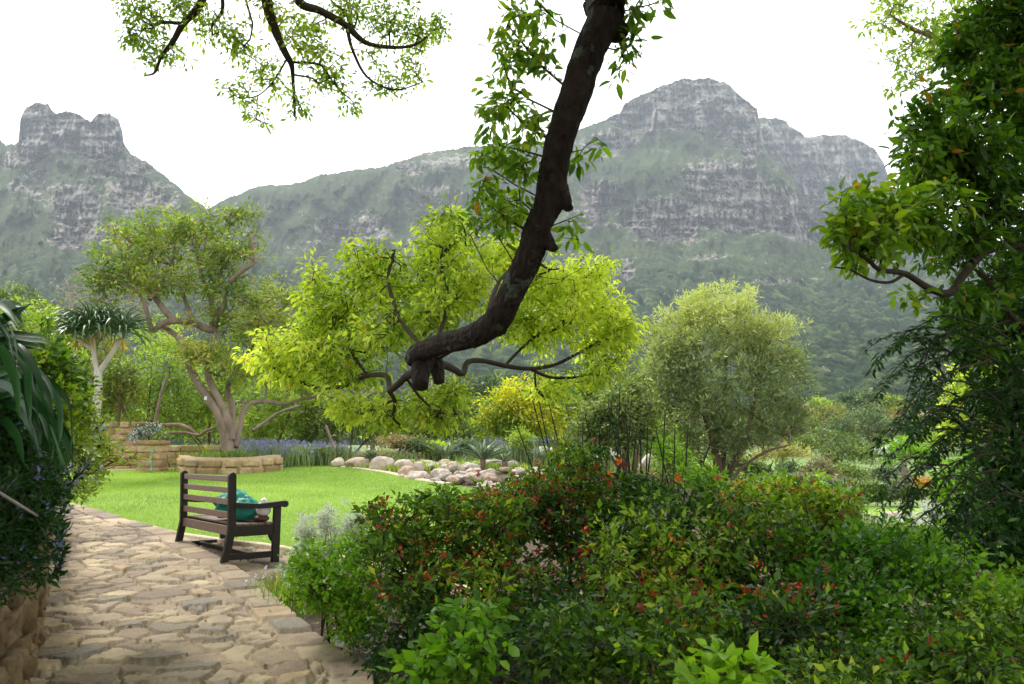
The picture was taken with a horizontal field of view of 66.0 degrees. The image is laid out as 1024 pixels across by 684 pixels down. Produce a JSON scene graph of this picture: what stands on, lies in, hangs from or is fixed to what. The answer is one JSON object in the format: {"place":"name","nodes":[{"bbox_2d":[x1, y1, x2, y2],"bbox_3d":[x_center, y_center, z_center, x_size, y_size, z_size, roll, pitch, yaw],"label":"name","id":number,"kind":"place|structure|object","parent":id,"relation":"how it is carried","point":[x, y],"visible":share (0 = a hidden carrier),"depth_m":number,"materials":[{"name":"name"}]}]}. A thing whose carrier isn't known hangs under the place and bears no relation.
{"place":"outdoors","nodes":[
{"label":"outdoors","id":0,"kind":"place"},
{"bbox_2d":[0,102,344,407],"bbox_3d":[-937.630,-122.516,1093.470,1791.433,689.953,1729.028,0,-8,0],"label":"mountain","id":1,"kind":"structure","parent":0,"point":[69,180],"depth_m":1128.17,"materials":[{"name":"grey stone"}]},
{"bbox_2d":[29,497,373,683],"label":"path","id":2,"kind":"structure","parent":0,"point":[162,616],"depth_m":5.52,"materials":[{"name":"stone"}]},
{"bbox_2d":[188,538,338,597],"bbox_3d":[-2.517,2.328,8.181,1.198,0.413,3.836,6,-10,-35],"label":"paved bay","id":3,"kind":"object","parent":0,"point":[250,567],"visible":0.24,"depth_m":7.86,"materials":[{"name":"stone"}]},
{"bbox_2d":[175,470,288,563],"bbox_3d":[-3.021,1.863,8.365,0.682,0.978,1.539,7,-11,-39],"label":"garden bench","id":4,"kind":"object","parent":3,"relation":"on","point":[228,527],"visible":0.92,"depth_m":7.92,"materials":[{"name":"brown wood"}]},
{"bbox_2d":[213,489,257,519],"bbox_3d":[-2.835,1.671,8.182,0.642,0.312,0.350,-6,-10,35],"label":"bag","id":5,"kind":"object","parent":4,"relation":"on","point":[242,496],"visible":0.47,"depth_m":7.99,"materials":[{"name":"teal fabric"}]},
{"bbox_2d":[62,465,513,583],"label":"lawn","id":6,"kind":"structure","parent":0,"point":[164,502],"depth_m":13.47,"materials":[{"name":"green plant"}]},
{"bbox_2d":[136,440,170,471],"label":"stone wall","id":7,"kind":"structure","parent":6,"relation":"on","point":[155,465],"depth_m":17.93,"materials":[{"name":"stone"}]},
{"bbox_2d":[169,446,266,471],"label":"green herb","id":8,"kind":"object","parent":6,"relation":"on","point":[228,454],"visible":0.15,"depth_m":18.23,"materials":[{"name":"green plant"}]},
{"bbox_2d":[176,455,282,473],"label":"bed wall","id":9,"kind":"structure","parent":6,"relation":"on","point":[213,465],"depth_m":17.41,"materials":[{"name":"stone"}]},
{"bbox_2d":[212,437,305,467],"bbox_3d":[-6.424,2.838,20.220,2.842,0.832,3.099,0,-8,0],"label":"salvia","id":10,"kind":"object","parent":6,"relation":"on","point":[267,449],"visible":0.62,"depth_m":19.52,"materials":[{"name":"blue plant"}]},
{"bbox_2d":[262,440,376,467],"bbox_3d":[-5.159,2.932,20.758,3.249,0.766,3.346,0,-8,0],"label":"salvia","id":11,"kind":"object","parent":6,"relation":"on","point":[309,460],"visible":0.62,"depth_m":20.14,"materials":[{"name":"blue plant"}]},
{"bbox_2d":[0,0,1023,240],"label":"sky","id":12,"kind":"structure","parent":0,"point":[800,63],"materials":[{"name":"white"}]},
{"bbox_2d":[64,445,1023,683],"bbox_3d":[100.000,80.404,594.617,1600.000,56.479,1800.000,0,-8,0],"label":"ground","id":13,"kind":"structure","parent":0,"point":[311,619],"depth_m":7.94,"materials":[{"name":"soil"}]},
{"bbox_2d":[0,490,58,683],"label":"retaining wall","id":14,"kind":"structure","parent":13,"relation":"on","point":[22,635],"depth_m":4.08,"materials":[{"name":"brown stone"}]},
{"bbox_2d":[0,299,73,481],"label":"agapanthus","id":15,"kind":"object","parent":14,"relation":"on","point":[28,387],"visible":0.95,"depth_m":2.42,"materials":[{"name":"green plant"}]},
{"bbox_2d":[0,393,77,606],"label":"rosemary bush","id":16,"kind":"object","parent":14,"relation":"on","point":[20,531],"visible":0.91,"depth_m":2.48,"materials":[{"name":"green plant"}]},
{"bbox_2d":[23,456,94,589],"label":"sage sprig","id":17,"kind":"object","parent":14,"relation":"attached to","point":[59,566],"visible":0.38,"depth_m":2.73,"materials":[{"name":"green plant"}]},
{"bbox_2d":[58,404,149,508],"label":"daisy bush","id":18,"kind":"object","parent":14,"relation":"on","point":[100,469],"visible":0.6,"depth_m":5.34,"materials":[{"name":"green plant"}]},
{"bbox_2d":[0,277,60,327],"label":"thicket shrub","id":19,"kind":"object","parent":13,"relation":"on","point":[7,296],"visible":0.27,"depth_m":32.38,"materials":[{"name":"green plant"}]},
{"bbox_2d":[0,295,107,407],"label":"thicket shrub","id":20,"kind":"object","parent":13,"relation":"on","point":[29,327],"visible":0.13,"depth_m":21.13,"materials":[{"name":"green plant"}]},
{"bbox_2d":[44,324,128,420],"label":"thicket shrub","id":21,"kind":"object","parent":13,"relation":"on","point":[106,351],"visible":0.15,"depth_m":26.01,"materials":[{"name":"green plant"}]},
{"bbox_2d":[45,299,162,451],"bbox_3d":[-8.807,0.742,16.820,2.444,3.190,1.690,3,-9,-22],"label":"tree aloe","id":22,"kind":"object","parent":13,"relation":"on","point":[89,322],"visible":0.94,"depth_m":16.85,"materials":[{"name":"green plant"}]},
{"bbox_2d":[51,274,164,456],"bbox_3d":[-12.495,0.694,24.174,3.374,5.861,1.988,2,-9,-14],"label":"tree","id":23,"kind":"object","parent":13,"relation":"on","point":[89,293],"visible":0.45,"depth_m":24.41,"materials":[{"name":"green plant"}]},
{"bbox_2d":[90,352,148,421],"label":"thicket shrub","id":24,"kind":"object","parent":13,"relation":"on","point":[127,384],"visible":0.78,"depth_m":21.44,"materials":[{"name":"green plant"}]},
{"bbox_2d":[101,422,138,464],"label":"wall","id":25,"kind":"structure","parent":13,"relation":"on","point":[125,427],"depth_m":20.20,"materials":[{"name":"stone"}]},
{"bbox_2d":[100,338,205,445],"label":"thicket shrub","id":26,"kind":"object","parent":13,"relation":"on","point":[152,389],"visible":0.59,"depth_m":22.93,"materials":[{"name":"green plant"}]},
{"bbox_2d":[104,445,221,470],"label":"terrace wall","id":27,"kind":"structure","parent":13,"relation":"on","point":[127,454],"depth_m":19.28,"materials":[{"name":"stone"}]},
{"bbox_2d":[125,422,165,442],"bbox_3d":[-8.929,2.204,19.213,0.945,0.525,0.818,3,-9,-21],"label":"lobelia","id":28,"kind":"object","parent":27,"relation":"on","point":[140,432],"visible":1,"depth_m":19.11,"materials":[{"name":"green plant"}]},
{"bbox_2d":[163,423,216,436],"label":"dead branch","id":29,"kind":"object","parent":13,"relation":"on","point":[186,427],"visible":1,"depth_m":20.46,"materials":[{"name":"beige wood"}]},
{"bbox_2d":[129,311,259,445],"bbox_3d":[-10.082,1.433,25.188,4.619,4.778,2.533,0,-8,0],"label":"thicket shrub","id":30,"kind":"object","parent":13,"relation":"on","point":[203,417],"visible":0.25,"depth_m":24.84,"materials":[{"name":"green plant"}]},
{"bbox_2d":[71,193,344,452],"bbox_3d":[-7.381,-0.523,19.641,6.515,6.548,3.021,3,-9,-22],"label":"gnarled tree","id":31,"kind":"object","parent":13,"relation":"on","point":[150,282],"visible":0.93,"depth_m":19.46,"materials":[{"name":"green plant"}]},
{"bbox_2d":[233,368,328,447],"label":"thicket shrub","id":32,"kind":"object","parent":13,"relation":"on","point":[270,429],"visible":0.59,"depth_m":23.69,"materials":[{"name":"green plant"}]},
{"bbox_2d":[236,561,329,615],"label":"lavender","id":33,"kind":"object","parent":13,"relation":"on","point":[274,587],"visible":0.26,"depth_m":6.44,"materials":[{"name":"green plant"}]},
{"bbox_2d":[110,0,457,134],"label":"camphor tree","id":34,"kind":"object","parent":13,"relation":"on","point":[270,10],"visible":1,"depth_m":9.17,"materials":[{"name":"green plant"}]},
{"bbox_2d":[286,510,325,561],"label":"silver shrub","id":35,"kind":"object","parent":13,"relation":"on","point":[304,532],"visible":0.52,"depth_m":7.10,"materials":[{"name":"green plant"}]},
{"bbox_2d":[153,526,492,599],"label":"kerb","id":36,"kind":"structure","parent":13,"relation":"on","point":[243,544],"depth_m":8.76,"materials":[{"name":"beige stone"}]},
{"bbox_2d":[312,501,344,556],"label":"silver shrub","id":37,"kind":"object","parent":13,"relation":"on","point":[324,519],"visible":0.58,"depth_m":7.10,"materials":[{"name":"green plant"}]},
{"bbox_2d":[271,524,392,655],"bbox_3d":[-1.165,1.621,5.190,0.887,0.823,1.072,0,-8,0],"label":"leafy shrub","id":38,"kind":"object","parent":13,"relation":"on","point":[330,591],"visible":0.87,"depth_m":5.02,"materials":[{"name":"green plant"}]},
{"bbox_2d":[288,393,410,454],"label":"hollow bush","id":39,"kind":"object","parent":13,"relation":"on","point":[320,430],"visible":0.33,"depth_m":24.08,"materials":[{"name":"green plant"}]},
{"bbox_2d":[336,498,375,574],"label":"silver shrub","id":40,"kind":"object","parent":13,"relation":"on","point":[347,524],"visible":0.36,"depth_m":7.09,"materials":[{"name":"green plant"}]},
{"bbox_2d":[344,457,368,467],"bbox_3d":[-3.777,3.020,19.459,0.609,0.363,0.548,7,-11,-41],"label":"boulder","id":41,"kind":"object","parent":13,"relation":"on","point":[358,460],"visible":0.49,"depth_m":19.29,"materials":[{"name":"beige stone"}]},
{"bbox_2d":[321,382,415,450],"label":"background tree","id":42,"kind":"object","parent":13,"relation":"on","point":[372,446],"visible":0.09,"depth_m":41.84,"materials":[{"name":"green plant"}]},
{"bbox_2d":[369,456,393,470],"bbox_3d":[-3.072,2.922,18.642,0.587,0.464,0.441,0,-8,0],"label":"boulder","id":43,"kind":"object","parent":13,"relation":"on","point":[377,462],"visible":0.61,"depth_m":18.45,"materials":[{"name":"beige stone"}]},
{"bbox_2d":[315,464,451,484],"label":"kerb","id":44,"kind":"structure","parent":13,"relation":"on","point":[396,474],"depth_m":17.44,"materials":[{"name":"beige stone"}]},
{"bbox_2d":[375,432,423,454],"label":"bed bush","id":45,"kind":"object","parent":13,"relation":"on","point":[388,440],"visible":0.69,"depth_m":20.53,"materials":[{"name":"brown plant"}]},
{"bbox_2d":[398,435,431,456],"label":"bed bush","id":46,"kind":"object","parent":13,"relation":"on","point":[418,446],"visible":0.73,"depth_m":20.45,"materials":[{"name":"green plant"}]},
{"bbox_2d":[344,458,534,471],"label":"green herb","id":47,"kind":"object","parent":13,"relation":"on","point":[496,466],"visible":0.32,"depth_m":18.61,"materials":[{"name":"green plant"}]},
{"bbox_2d":[365,584,519,683],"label":"leafy shrub","id":48,"kind":"object","parent":13,"relation":"on","point":[429,663],"visible":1,"depth_m":3.42,"materials":[{"name":"green plant"}]},
{"bbox_2d":[422,442,466,458],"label":"agave","id":49,"kind":"object","parent":13,"relation":"on","point":[439,449],"visible":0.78,"depth_m":20.16,"materials":[{"name":"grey plant"}]},
{"bbox_2d":[398,374,492,443],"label":"thicket shrub","id":50,"kind":"object","parent":13,"relation":"on","point":[462,425],"visible":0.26,"depth_m":26.59,"materials":[{"name":"green plant"}]},
{"bbox_2d":[231,0,676,440],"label":"camphor tree","id":51,"kind":"object","parent":13,"relation":"on","point":[521,278],"visible":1,"depth_m":6.36,"materials":[{"name":"green plant"}]},
{"bbox_2d":[444,436,479,454],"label":"bed bush","id":52,"kind":"object","parent":13,"relation":"on","point":[462,444],"visible":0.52,"depth_m":20.46,"materials":[{"name":"green plant"}]},
{"bbox_2d":[377,450,555,466],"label":"green herb","id":53,"kind":"object","parent":13,"relation":"on","point":[395,457],"visible":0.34,"depth_m":20.08,"materials":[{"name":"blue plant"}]},
{"bbox_2d":[342,471,591,655],"bbox_3d":[-0.288,1.430,5.034,1.564,1.194,1.581,6,-10,-36],"label":"berry bush","id":54,"kind":"object","parent":13,"relation":"on","point":[505,532],"visible":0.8,"depth_m":4.93,"materials":[{"name":"green plant"}]},
{"bbox_2d":[347,570,613,683],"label":"leafy shrub","id":55,"kind":"object","parent":13,"relation":"on","point":[389,643],"visible":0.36,"depth_m":4.29,"materials":[{"name":"green plant"}]},
{"bbox_2d":[449,369,516,447],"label":"thicket shrub","id":56,"kind":"object","parent":13,"relation":"on","point":[482,389],"visible":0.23,"depth_m":29.86,"materials":[{"name":"green plant"}]},
{"bbox_2d":[455,439,510,470],"bbox_3d":[-0.667,2.654,18.415,1.305,0.800,1.057,0,-8,0],"label":"aloe","id":57,"kind":"object","parent":13,"relation":"on","point":[482,453],"visible":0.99,"depth_m":18.32,"materials":[{"name":"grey plant"}]},
{"bbox_2d":[440,436,549,465],"bbox_3d":[-0.314,2.917,21.194,3.420,0.854,2.511,0,-8,0],"label":"salvia","id":58,"kind":"object","parent":13,"relation":"on","point":[522,453],"visible":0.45,"depth_m":20.49,"materials":[{"name":"blue plant"}]},
{"bbox_2d":[504,423,537,458],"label":"bed bush","id":59,"kind":"object","parent":13,"relation":"on","point":[517,437],"visible":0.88,"depth_m":20.50,"materials":[{"name":"green plant"}]},
{"bbox_2d":[466,371,580,447],"bbox_3d":[0.431,2.155,23.849,3.772,2.664,2.565,0,-8,0],"label":"yellow tree","id":60,"kind":"object","parent":13,"relation":"on","point":[497,423],"visible":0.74,"depth_m":23.61,"materials":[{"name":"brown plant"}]},
{"bbox_2d":[515,390,578,526],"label":"cane clump","id":61,"kind":"object","parent":13,"relation":"on","point":[540,432],"visible":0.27,"depth_m":8.35,"materials":[{"name":"green plant"}]},
{"bbox_2d":[482,435,671,604],"bbox_3d":[0.498,1.380,5.809,1.458,1.395,1.347,0,-8,0],"label":"berry bush","id":62,"kind":"object","parent":13,"relation":"on","point":[554,504],"visible":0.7,"depth_m":5.69,"materials":[{"name":"green plant"}]},
{"bbox_2d":[556,385,610,458],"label":"ochre shrub","id":63,"kind":"object","parent":13,"relation":"on","point":[568,413],"visible":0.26,"depth_m":18.89,"materials":[{"name":"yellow plant"}]},
{"bbox_2d":[556,357,660,449],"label":"thicket shrub","id":64,"kind":"object","parent":13,"relation":"on","point":[590,396],"visible":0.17,"depth_m":29.81,"materials":[{"name":"green plant"}]},
{"bbox_2d":[563,372,679,477],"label":"flowering shrub","id":65,"kind":"object","parent":13,"relation":"on","point":[634,396],"visible":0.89,"depth_m":13.29,"materials":[{"name":"green plant"}]},
{"bbox_2d":[580,386,687,563],"bbox_3d":[1.266,1.325,8.144,1.209,1.820,0.522,0,-8,0],"label":"cane clump","id":66,"kind":"object","parent":13,"relation":"on","point":[617,446],"visible":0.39,"depth_m":8.11,"materials":[{"name":"green plant"}]},
{"bbox_2d":[610,463,675,485],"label":"valley shrub","id":67,"kind":"object","parent":13,"relation":"on","point":[652,473],"visible":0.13,"depth_m":14.62,"materials":[{"name":"green plant"}]},
{"bbox_2d":[641,415,704,495],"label":"thicket shrub","id":68,"kind":"object","parent":13,"relation":"on","point":[668,456],"visible":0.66,"depth_m":13.79,"materials":[{"name":"green plant"}]},
{"bbox_2d":[496,561,861,683],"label":"berry bush","id":69,"kind":"object","parent":13,"relation":"on","point":[626,651],"visible":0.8,"depth_m":3.63,"materials":[{"name":"green plant"}]},
{"bbox_2d":[562,466,878,673],"bbox_3d":[1.333,1.399,4.901,2.052,1.249,1.773,0,-8,0],"label":"berry bush","id":70,"kind":"object","parent":13,"relation":"on","point":[669,536],"visible":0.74,"depth_m":4.82,"materials":[{"name":"green plant"}]},
{"bbox_2d":[620,276,825,489],"bbox_3d":[4.023,0.775,15.095,3.739,4.195,2.581,-4,-9,23],"label":"willow tree","id":71,"kind":"object","parent":13,"relation":"on","point":[721,433],"visible":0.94,"depth_m":14.80,"materials":[{"name":"green plant"}]},
{"bbox_2d":[666,631,791,683],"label":"leafy shrub","id":72,"kind":"object","parent":13,"relation":"on","point":[717,671],"visible":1,"depth_m":2.41,"materials":[{"name":"green plant"}]},
{"bbox_2d":[725,452,778,481],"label":"valley shrub","id":73,"kind":"object","parent":13,"relation":"on","point":[756,465],"visible":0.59,"depth_m":23.51,"materials":[{"name":"green plant"}]},
{"bbox_2d":[665,454,874,603],"bbox_3d":[2.043,1.521,6.336,1.604,1.237,0.712,-2,-9,17],"label":"leafy shrub","id":74,"kind":"object","parent":13,"relation":"on","point":[691,478],"visible":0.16,"depth_m":6.40,"materials":[{"name":"green plant"}]},
{"bbox_2d":[737,441,812,469],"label":"valley shrub","id":75,"kind":"object","parent":13,"relation":"on","point":[793,451],"visible":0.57,"depth_m":33.39,"materials":[{"name":"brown plant"}]},
{"bbox_2d":[774,457,802,475],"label":"valley shrub","id":76,"kind":"object","parent":13,"relation":"on","point":[789,465],"visible":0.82,"depth_m":31.49,"materials":[{"name":"green plant"}]},
{"bbox_2d":[795,452,850,479],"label":"valley shrub","id":77,"kind":"object","parent":13,"relation":"on","point":[826,466],"visible":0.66,"depth_m":32.36,"materials":[{"name":"green plant"}]},
{"bbox_2d":[809,401,847,422],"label":"valley tree","id":78,"kind":"object","parent":13,"relation":"on","point":[821,409],"visible":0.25,"depth_m":118.71,"materials":[{"name":"green plant"}]},
{"bbox_2d":[782,426,875,457],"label":"valley tree","id":79,"kind":"object","parent":13,"relation":"on","point":[810,438],"visible":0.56,"depth_m":57.04,"materials":[{"name":"green plant"}]},
{"bbox_2d":[804,402,861,439],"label":"background tree","id":80,"kind":"object","parent":13,"relation":"on","point":[836,412],"visible":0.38,"depth_m":98.61,"materials":[{"name":"green plant"}]},
{"bbox_2d":[810,434,883,483],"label":"valley shrub","id":81,"kind":"object","parent":13,"relation":"on","point":[856,453],"visible":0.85,"depth_m":45.30,"materials":[{"name":"green plant"}]},
{"bbox_2d":[834,460,871,486],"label":"valley shrub","id":82,"kind":"object","parent":13,"relation":"on","point":[846,469],"visible":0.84,"depth_m":33.27,"materials":[{"name":"green plant"}]},
{"bbox_2d":[833,387,886,411],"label":"valley tree","id":83,"kind":"object","parent":13,"relation":"on","point":[853,399],"visible":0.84,"depth_m":139.24,"materials":[{"name":"green plant"}]},
{"bbox_2d":[720,502,1012,575],"bbox_3d":[5.362,3.179,10.976,4.331,2.286,8.756,-6,-10,34],"label":"green herb","id":84,"kind":"object","parent":13,"relation":"on","point":[866,522],"visible":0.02,"depth_m":8.86,"materials":[{"name":"green plant"}]},
{"bbox_2d":[817,403,932,461],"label":"valley tree","id":85,"kind":"object","parent":13,"relation":"on","point":[879,422],"visible":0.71,"depth_m":73.95,"materials":[{"name":"green plant"}]},
{"bbox_2d":[863,464,900,505],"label":"valley shrub","id":86,"kind":"object","parent":13,"relation":"on","point":[875,473],"visible":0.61,"depth_m":35.33,"materials":[{"name":"green plant"}]},
{"bbox_2d":[873,393,908,443],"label":"valley tree","id":87,"kind":"object","parent":13,"relation":"on","point":[896,398],"visible":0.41,"depth_m":148.88,"materials":[{"name":"green plant"}]},
{"bbox_2d":[759,512,1023,683],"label":"leafy shrub","id":88,"kind":"object","parent":13,"relation":"on","point":[880,589],"visible":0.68,"depth_m":4.16,"materials":[{"name":"green plant"}]},
{"bbox_2d":[762,559,1023,683],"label":"leafy shrub","id":89,"kind":"object","parent":13,"relation":"on","point":[972,652],"visible":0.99,"depth_m":3.38,"materials":[{"name":"green plant"}]},
{"bbox_2d":[842,477,957,504],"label":"hedge","id":90,"kind":"object","parent":13,"relation":"on","point":[868,488],"visible":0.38,"depth_m":34.61,"materials":[{"name":"green plant"}]},
{"bbox_2d":[870,395,936,439],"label":"background tree","id":91,"kind":"object","parent":13,"relation":"on","point":[893,409],"visible":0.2,"depth_m":90.14,"materials":[{"name":"green plant"}]},
{"bbox_2d":[878,435,948,484],"bbox_3d":[17.111,5.005,33.660,2.843,2.164,1.762,0,-8,0],"label":"valley tree","id":92,"kind":"object","parent":13,"relation":"on","point":[911,450],"visible":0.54,"depth_m":33.49,"materials":[{"name":"green plant"}]},
{"bbox_2d":[808,0,1023,373],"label":"broadleaf tree","id":93,"kind":"object","parent":13,"relation":"on","point":[951,159],"visible":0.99,"depth_m":4.40,"materials":[{"name":"green plant"}]},
{"bbox_2d":[847,0,1017,112],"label":"camphor tree","id":94,"kind":"object","parent":13,"relation":"on","point":[936,28],"visible":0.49,"depth_m":9.13,"materials":[{"name":"green plant"}]},
{"bbox_2d":[859,311,1023,570],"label":"yellowwood tree","id":95,"kind":"object","parent":13,"relation":"on","point":[965,428],"visible":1,"depth_m":3.80,"materials":[{"name":"green plant"}]},
{"bbox_2d":[916,426,978,467],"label":"valley tree","id":96,"kind":"object","parent":13,"relation":"on","point":[934,435],"visible":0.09,"depth_m":59.12,"materials":[{"name":"green plant"}]},
{"bbox_2d":[924,449,1023,546],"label":"valley shrub","id":97,"kind":"object","parent":13,"relation":"on","point":[943,489],"visible":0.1,"depth_m":11.81,"materials":[{"name":"green plant"}]},
{"bbox_2d":[928,208,1023,579],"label":"broadleaf tree","id":98,"kind":"object","parent":13,"relation":"on","point":[1003,526],"visible":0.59,"depth_m":4.96,"materials":[{"name":"green plant"}]},
{"bbox_2d":[932,343,1020,445],"bbox_3d":[9.586,2.313,15.767,2.119,5.543,1.618,0,-8,0],"label":"valley tree","id":99,"kind":"object","parent":13,"relation":"on","point":[955,387],"visible":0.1,"depth_m":15.96,"materials":[{"name":"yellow plant"}]},
{"bbox_2d":[984,513,1023,627],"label":"leafy shrub","id":100,"kind":"object","parent":13,"relation":"on","point":[1011,559],"visible":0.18,"depth_m":4.56,"materials":[{"name":"green plant"}]},
{"bbox_2d":[81,77,1023,447],"bbox_3d":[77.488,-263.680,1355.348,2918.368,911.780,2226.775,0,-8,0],"label":"mountain","id":101,"kind":"structure","parent":0,"point":[691,183],"depth_m":1422.98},
{"bbox_2d":[759,117,1010,269],"bbox_3d":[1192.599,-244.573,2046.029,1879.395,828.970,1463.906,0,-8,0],"label":"mountain","id":102,"kind":"structure","parent":0,"point":[815,166],"depth_m":2113.89,"materials":[{"name":"grey stone"}]},
{"bbox_2d":[863,507,1012,521],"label":"lawn","id":103,"kind":"structure","parent":0,"point":[872,509],"depth_m":31.24,"materials":[{"name":"green plant"}]},
{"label":"terrace soil","id":104,"kind":"structure","parent":0,"visible":0},
{"bbox_2d":[10,307,106,460],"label":"hedge shrub","id":105,"kind":"object","parent":104,"relation":"on","point":[48,358],"visible":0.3,"depth_m":5.55,"materials":[{"name":"green plant"}]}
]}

